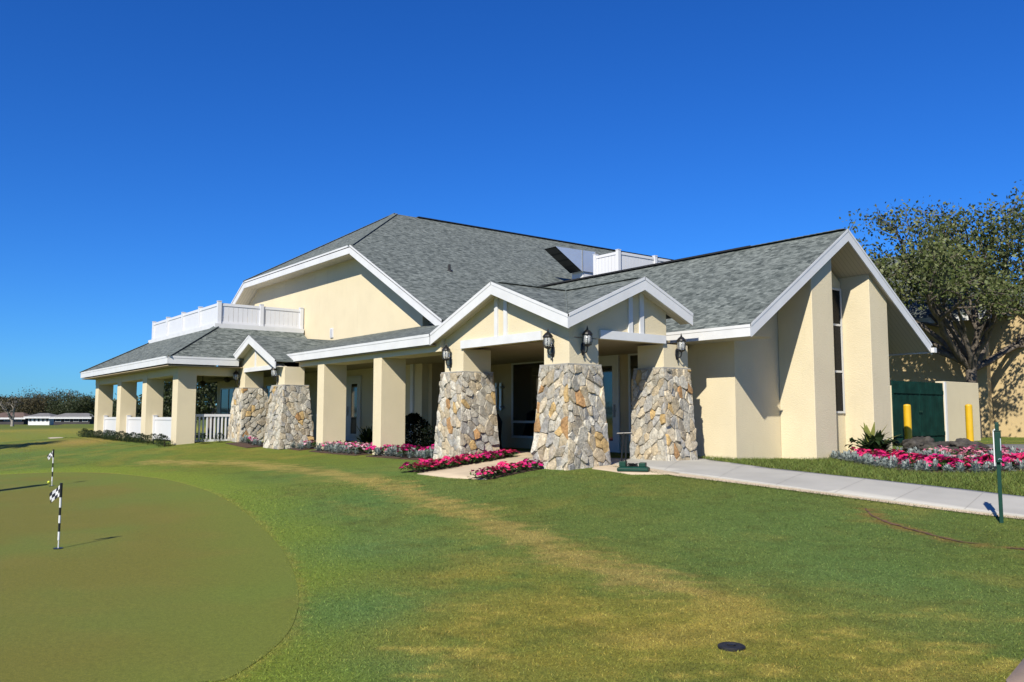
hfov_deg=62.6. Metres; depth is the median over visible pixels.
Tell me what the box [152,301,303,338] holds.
deck fence
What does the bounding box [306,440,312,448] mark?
dusty miller
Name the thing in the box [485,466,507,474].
petunia
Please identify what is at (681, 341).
wall lantern
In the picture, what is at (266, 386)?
window
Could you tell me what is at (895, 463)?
dusty miller
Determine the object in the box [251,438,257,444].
dusty miller
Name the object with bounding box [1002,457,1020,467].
petunia
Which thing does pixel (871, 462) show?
dusty miller
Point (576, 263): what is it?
rooftop unit
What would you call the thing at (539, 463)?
petunia
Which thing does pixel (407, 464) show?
petunia
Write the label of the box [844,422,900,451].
broadleaf plant
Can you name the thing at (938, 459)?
petunia
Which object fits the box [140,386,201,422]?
broad tree
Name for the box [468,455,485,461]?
petunia
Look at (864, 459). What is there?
dusty miller
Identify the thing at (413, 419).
hedge bush
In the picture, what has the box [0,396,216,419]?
wood
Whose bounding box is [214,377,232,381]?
ceiling fan
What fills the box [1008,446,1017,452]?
dusty miller
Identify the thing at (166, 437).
shrub
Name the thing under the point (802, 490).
walkway sand edge
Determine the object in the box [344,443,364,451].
petunia
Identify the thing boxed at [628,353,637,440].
window
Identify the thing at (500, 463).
petunia
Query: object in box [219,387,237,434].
window
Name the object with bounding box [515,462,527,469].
petunia
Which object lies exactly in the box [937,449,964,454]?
petunia
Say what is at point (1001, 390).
building
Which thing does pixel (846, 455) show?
dusty miller
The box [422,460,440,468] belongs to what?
petunia
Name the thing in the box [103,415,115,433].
porch panel
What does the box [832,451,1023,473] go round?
flower bed soil
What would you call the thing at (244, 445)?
flower strip soil
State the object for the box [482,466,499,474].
petunia
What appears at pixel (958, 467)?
dusty miller
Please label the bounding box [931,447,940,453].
dusty miller
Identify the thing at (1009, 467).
dusty miller
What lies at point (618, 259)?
roof screen fence
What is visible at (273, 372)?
wall lantern
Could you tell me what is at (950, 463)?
petunia
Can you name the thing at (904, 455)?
petunia
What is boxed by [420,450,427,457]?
dusty miller
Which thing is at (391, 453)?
dusty miller
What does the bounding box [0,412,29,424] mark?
house
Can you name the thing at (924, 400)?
enclosure gate
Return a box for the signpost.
[992,422,1003,522]
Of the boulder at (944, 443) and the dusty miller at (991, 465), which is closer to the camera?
the dusty miller at (991, 465)
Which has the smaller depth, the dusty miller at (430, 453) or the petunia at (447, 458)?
the petunia at (447, 458)
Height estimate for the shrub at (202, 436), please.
0.325 m
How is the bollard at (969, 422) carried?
on the lawn at (218, 467)
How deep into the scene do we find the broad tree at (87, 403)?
148.41 m
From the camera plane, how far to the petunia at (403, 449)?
18.79 m
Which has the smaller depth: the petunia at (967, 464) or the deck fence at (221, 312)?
the petunia at (967, 464)
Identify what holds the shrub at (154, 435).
on the lawn at (218, 467)
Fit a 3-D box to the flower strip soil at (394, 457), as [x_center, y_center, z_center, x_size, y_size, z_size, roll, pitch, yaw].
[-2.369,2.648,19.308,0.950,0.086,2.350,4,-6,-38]
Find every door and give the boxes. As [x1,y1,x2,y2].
[345,375,361,441]
[598,355,620,452]
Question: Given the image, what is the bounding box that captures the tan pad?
[592,458,678,474]
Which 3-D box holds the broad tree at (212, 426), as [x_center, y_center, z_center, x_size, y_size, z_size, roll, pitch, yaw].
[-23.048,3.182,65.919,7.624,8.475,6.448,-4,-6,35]
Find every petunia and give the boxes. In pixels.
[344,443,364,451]
[365,445,383,453]
[380,444,393,451]
[397,446,414,454]
[398,461,414,469]
[411,458,429,466]
[412,462,429,469]
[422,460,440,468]
[433,459,450,467]
[441,456,455,463]
[447,459,460,465]
[454,457,468,463]
[462,454,477,463]
[465,468,485,477]
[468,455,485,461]
[477,453,490,459]
[477,470,496,477]
[481,453,495,459]
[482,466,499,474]
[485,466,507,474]
[490,451,499,457]
[491,465,512,472]
[495,461,514,468]
[497,449,511,455]
[506,464,522,471]
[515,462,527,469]
[516,459,538,469]
[526,459,542,468]
[857,449,873,455]
[870,451,885,458]
[890,450,904,454]
[893,454,911,462]
[898,456,912,466]
[904,453,922,463]
[923,459,943,468]
[926,457,950,466]
[932,453,943,461]
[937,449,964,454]
[939,456,958,468]
[941,456,964,467]
[955,461,974,468]
[964,457,983,463]
[979,454,1003,462]
[982,459,1004,468]
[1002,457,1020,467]
[1006,453,1023,459]
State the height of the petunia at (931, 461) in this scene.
0.166 m
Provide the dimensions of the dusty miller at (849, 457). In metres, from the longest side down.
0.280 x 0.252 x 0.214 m
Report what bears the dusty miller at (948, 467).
on the flower bed soil at (941, 470)
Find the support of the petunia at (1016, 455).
on the flower bed soil at (941, 470)
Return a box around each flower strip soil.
[225,441,263,447]
[287,446,315,450]
[309,449,371,455]
[366,454,432,459]
[408,455,517,471]
[473,468,541,479]
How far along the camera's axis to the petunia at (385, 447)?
19.90 m
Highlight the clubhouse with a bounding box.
[79,213,936,469]
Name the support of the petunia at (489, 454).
on the flower strip soil at (461, 464)
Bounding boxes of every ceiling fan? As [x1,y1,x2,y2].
[196,376,212,385]
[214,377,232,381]
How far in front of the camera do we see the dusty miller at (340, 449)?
21.34 m
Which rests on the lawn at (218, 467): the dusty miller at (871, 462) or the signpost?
the signpost
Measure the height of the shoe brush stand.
0.651 m
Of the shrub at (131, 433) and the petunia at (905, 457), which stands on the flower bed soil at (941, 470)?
the petunia at (905, 457)
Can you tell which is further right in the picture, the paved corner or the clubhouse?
the paved corner
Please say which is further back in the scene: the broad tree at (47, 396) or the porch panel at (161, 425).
the broad tree at (47, 396)
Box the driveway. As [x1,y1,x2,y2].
[986,444,1023,450]
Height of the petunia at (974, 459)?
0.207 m
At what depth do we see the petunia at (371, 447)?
19.93 m
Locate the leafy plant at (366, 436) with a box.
[351,425,372,443]
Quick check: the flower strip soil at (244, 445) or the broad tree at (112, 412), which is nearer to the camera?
the flower strip soil at (244, 445)
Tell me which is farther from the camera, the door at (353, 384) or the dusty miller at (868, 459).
the door at (353, 384)
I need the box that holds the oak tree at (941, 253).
[839,180,1023,437]
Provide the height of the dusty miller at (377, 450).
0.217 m
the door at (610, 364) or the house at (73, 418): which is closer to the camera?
the door at (610, 364)
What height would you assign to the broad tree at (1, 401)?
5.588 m
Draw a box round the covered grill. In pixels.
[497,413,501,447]
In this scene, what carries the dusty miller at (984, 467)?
on the flower bed soil at (941, 470)
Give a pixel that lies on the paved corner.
(1016, 674)
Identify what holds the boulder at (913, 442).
on the flower bed soil at (941, 470)
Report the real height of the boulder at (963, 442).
0.569 m
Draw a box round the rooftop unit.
[544,246,595,278]
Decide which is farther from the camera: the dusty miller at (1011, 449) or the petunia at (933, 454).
the dusty miller at (1011, 449)
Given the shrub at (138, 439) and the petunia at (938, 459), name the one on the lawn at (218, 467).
the shrub at (138, 439)
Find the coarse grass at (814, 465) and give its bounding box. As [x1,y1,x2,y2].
[697,455,1023,495]
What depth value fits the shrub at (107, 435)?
30.84 m
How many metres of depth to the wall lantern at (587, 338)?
15.28 m
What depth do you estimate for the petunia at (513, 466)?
14.77 m
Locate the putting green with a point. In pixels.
(141, 579)
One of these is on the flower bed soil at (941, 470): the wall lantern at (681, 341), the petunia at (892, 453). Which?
the petunia at (892, 453)
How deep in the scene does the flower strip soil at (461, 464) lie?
16.63 m
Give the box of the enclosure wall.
[890,381,980,440]
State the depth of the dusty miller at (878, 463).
15.30 m
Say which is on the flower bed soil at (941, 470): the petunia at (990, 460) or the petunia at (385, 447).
the petunia at (990, 460)
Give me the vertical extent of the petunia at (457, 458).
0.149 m
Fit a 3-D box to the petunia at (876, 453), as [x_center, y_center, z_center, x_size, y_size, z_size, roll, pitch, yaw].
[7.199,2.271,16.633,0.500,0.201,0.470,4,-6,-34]
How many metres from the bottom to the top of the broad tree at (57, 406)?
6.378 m
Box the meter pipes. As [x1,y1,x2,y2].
[495,383,503,409]
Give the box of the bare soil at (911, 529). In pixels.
[865,508,979,543]
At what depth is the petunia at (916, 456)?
15.22 m
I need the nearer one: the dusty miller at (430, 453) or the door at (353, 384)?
the dusty miller at (430, 453)
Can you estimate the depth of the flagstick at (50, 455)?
17.62 m
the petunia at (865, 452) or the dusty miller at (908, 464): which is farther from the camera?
the petunia at (865, 452)
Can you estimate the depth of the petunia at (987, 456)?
14.90 m
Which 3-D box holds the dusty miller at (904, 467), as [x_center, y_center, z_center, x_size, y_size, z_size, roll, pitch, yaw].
[6.789,2.156,14.617,0.239,0.203,0.212,2,-4,42]
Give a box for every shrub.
[101,430,114,439]
[114,430,127,439]
[124,432,137,441]
[133,433,148,442]
[136,434,146,442]
[142,435,152,443]
[146,433,157,443]
[152,433,167,444]
[157,435,174,446]
[196,433,208,443]
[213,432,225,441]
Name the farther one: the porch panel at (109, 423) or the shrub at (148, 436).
the porch panel at (109, 423)
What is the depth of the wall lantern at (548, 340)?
15.45 m
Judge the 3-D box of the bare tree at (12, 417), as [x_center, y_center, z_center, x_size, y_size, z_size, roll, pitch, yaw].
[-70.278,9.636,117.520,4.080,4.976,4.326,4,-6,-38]
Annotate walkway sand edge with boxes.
[669,473,1023,518]
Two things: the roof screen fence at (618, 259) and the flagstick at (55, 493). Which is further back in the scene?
the roof screen fence at (618, 259)
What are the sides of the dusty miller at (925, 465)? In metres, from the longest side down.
0.295 x 0.226 x 0.225 m
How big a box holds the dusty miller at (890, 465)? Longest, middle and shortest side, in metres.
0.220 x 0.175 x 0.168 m
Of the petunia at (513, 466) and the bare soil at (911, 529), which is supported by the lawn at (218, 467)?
the bare soil at (911, 529)
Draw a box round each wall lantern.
[233,370,239,387]
[271,367,278,384]
[442,343,451,369]
[543,329,554,359]
[581,326,592,357]
[675,334,685,362]
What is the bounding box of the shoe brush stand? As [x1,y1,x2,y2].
[617,432,649,471]
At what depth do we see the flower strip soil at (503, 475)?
14.69 m
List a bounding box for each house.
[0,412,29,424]
[23,413,54,424]
[49,413,93,424]
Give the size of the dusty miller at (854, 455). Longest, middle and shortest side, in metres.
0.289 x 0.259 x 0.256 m
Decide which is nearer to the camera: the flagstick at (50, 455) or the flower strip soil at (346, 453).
the flagstick at (50, 455)
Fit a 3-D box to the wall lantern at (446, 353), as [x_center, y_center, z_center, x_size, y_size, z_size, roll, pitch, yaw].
[-1.404,0.345,18.163,0.237,0.610,0.200,4,-6,-38]
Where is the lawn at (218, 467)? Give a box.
[0,419,1023,681]
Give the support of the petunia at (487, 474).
on the flower strip soil at (503, 475)
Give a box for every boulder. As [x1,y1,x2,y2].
[901,436,937,451]
[921,441,959,450]
[948,438,989,449]
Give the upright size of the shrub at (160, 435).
0.382 m
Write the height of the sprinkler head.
0.076 m
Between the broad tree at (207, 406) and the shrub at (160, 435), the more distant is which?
the broad tree at (207, 406)
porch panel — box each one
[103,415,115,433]
[126,415,140,436]
[152,415,171,439]
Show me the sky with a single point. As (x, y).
(158, 158)
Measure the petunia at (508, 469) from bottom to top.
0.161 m
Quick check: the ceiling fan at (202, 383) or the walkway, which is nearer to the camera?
the walkway
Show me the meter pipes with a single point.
(499, 387)
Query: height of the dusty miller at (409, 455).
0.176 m
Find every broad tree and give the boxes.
[0,395,23,412]
[7,392,51,414]
[17,385,81,414]
[43,389,94,414]
[67,395,94,413]
[89,398,140,418]
[112,393,171,416]
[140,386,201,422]
[163,365,217,416]
[196,365,216,432]
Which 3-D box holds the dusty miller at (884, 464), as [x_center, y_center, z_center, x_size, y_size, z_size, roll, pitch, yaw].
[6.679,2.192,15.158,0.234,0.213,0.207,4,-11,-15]
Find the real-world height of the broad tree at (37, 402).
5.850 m
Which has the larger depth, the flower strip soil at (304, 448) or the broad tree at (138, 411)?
the broad tree at (138, 411)
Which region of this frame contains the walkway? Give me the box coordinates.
[616,458,1023,516]
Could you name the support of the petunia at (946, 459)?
on the flower bed soil at (941, 470)
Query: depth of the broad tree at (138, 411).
109.08 m
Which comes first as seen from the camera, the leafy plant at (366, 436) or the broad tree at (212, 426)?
the leafy plant at (366, 436)
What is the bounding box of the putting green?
[0,472,298,681]
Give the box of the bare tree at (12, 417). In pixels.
[0,392,24,425]
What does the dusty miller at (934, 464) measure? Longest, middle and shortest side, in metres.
0.293 x 0.259 x 0.246 m
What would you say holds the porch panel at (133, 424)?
attached to the clubhouse
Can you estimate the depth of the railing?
26.36 m
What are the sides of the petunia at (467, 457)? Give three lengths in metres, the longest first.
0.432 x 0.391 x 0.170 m
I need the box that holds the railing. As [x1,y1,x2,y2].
[195,414,230,441]
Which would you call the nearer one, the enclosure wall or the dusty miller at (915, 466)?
the dusty miller at (915, 466)
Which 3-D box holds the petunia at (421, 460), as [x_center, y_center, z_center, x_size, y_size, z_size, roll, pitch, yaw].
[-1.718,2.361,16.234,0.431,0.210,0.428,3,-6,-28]
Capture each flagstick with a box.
[47,449,53,485]
[49,483,62,548]
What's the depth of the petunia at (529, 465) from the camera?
15.12 m
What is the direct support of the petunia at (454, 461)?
on the flower strip soil at (461, 464)
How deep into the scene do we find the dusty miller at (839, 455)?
17.49 m
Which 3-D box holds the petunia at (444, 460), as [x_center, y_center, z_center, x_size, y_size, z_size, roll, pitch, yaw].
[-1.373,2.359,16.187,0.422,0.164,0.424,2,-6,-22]
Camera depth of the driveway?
22.95 m
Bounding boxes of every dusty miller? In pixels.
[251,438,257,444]
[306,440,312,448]
[336,446,343,452]
[373,447,381,454]
[387,446,393,455]
[406,450,413,457]
[413,450,421,457]
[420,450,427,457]
[427,447,433,457]
[834,451,841,459]
[842,451,849,460]
[845,452,851,461]
[849,451,857,461]
[854,456,861,462]
[859,453,868,463]
[864,454,874,463]
[867,457,874,465]
[873,456,881,468]
[880,457,887,466]
[886,460,895,468]
[891,455,899,467]
[897,459,908,469]
[904,458,912,468]
[911,462,919,470]
[915,459,922,469]
[922,460,932,470]
[929,458,939,470]
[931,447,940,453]
[944,465,954,471]
[954,463,965,471]
[968,459,980,472]
[981,462,991,471]
[986,461,995,470]
[1003,463,1016,470]
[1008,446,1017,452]
[1013,458,1021,468]
[1017,460,1023,469]
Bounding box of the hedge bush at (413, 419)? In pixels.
[405,413,435,449]
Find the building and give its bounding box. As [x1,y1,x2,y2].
[874,253,1023,436]
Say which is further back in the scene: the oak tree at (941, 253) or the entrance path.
the oak tree at (941, 253)
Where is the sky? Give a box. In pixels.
[0,0,1023,404]
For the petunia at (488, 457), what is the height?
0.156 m
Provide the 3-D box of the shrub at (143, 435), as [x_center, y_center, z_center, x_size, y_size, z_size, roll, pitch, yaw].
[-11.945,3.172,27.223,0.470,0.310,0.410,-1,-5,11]
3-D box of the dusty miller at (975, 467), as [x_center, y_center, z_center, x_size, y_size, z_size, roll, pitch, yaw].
[7.799,2.101,14.174,0.236,0.257,0.267,-4,-6,8]
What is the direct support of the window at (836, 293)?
in the clubhouse
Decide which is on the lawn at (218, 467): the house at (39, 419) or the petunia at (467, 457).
the house at (39, 419)
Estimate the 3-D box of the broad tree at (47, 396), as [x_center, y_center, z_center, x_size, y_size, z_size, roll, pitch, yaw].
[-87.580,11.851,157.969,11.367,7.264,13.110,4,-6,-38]
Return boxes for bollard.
[903,404,911,439]
[965,404,973,440]
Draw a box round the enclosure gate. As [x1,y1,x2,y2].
[891,380,944,442]
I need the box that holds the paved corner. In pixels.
[1006,659,1023,681]
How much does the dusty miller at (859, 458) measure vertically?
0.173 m
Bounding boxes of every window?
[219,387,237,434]
[265,384,276,398]
[511,361,543,437]
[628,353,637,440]
[832,288,844,412]
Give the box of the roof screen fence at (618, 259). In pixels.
[593,249,669,274]
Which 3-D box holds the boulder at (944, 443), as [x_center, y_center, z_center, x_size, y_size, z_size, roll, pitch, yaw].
[10.196,2.621,19.943,0.991,0.499,1.104,-4,-6,36]
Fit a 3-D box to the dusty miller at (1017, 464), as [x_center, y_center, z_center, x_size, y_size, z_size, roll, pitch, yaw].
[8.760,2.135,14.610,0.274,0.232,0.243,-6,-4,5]
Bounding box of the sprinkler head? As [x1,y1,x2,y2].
[717,642,745,651]
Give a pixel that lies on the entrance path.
(461, 472)
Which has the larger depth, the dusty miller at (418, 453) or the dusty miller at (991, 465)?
the dusty miller at (418, 453)
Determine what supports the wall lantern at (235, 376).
attached to the clubhouse
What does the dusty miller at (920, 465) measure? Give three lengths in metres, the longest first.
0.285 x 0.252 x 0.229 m
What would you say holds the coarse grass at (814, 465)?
on the lawn at (218, 467)
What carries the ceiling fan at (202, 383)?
hanging from the clubhouse
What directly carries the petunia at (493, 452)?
on the flower strip soil at (461, 464)
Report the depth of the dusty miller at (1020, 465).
14.46 m
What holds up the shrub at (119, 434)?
on the lawn at (218, 467)
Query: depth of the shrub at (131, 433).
28.19 m
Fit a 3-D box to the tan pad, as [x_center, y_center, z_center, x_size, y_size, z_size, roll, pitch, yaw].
[2.081,2.324,15.673,1.325,0.109,3.967,0,-5,0]
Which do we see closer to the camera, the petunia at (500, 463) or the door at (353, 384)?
the petunia at (500, 463)
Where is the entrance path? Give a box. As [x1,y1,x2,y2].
[417,451,532,479]
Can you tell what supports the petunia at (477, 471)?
on the flower strip soil at (503, 475)
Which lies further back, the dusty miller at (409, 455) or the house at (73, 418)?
the house at (73, 418)
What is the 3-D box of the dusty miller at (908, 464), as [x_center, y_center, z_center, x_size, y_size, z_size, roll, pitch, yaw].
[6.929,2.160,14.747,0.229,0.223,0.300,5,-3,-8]
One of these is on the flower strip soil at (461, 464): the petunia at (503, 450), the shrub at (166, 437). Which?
the petunia at (503, 450)
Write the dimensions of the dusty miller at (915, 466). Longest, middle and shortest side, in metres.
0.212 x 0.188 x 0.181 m
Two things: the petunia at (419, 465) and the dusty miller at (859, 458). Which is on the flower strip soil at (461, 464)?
the petunia at (419, 465)
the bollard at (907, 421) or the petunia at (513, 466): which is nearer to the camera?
the petunia at (513, 466)
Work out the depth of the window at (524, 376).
23.14 m

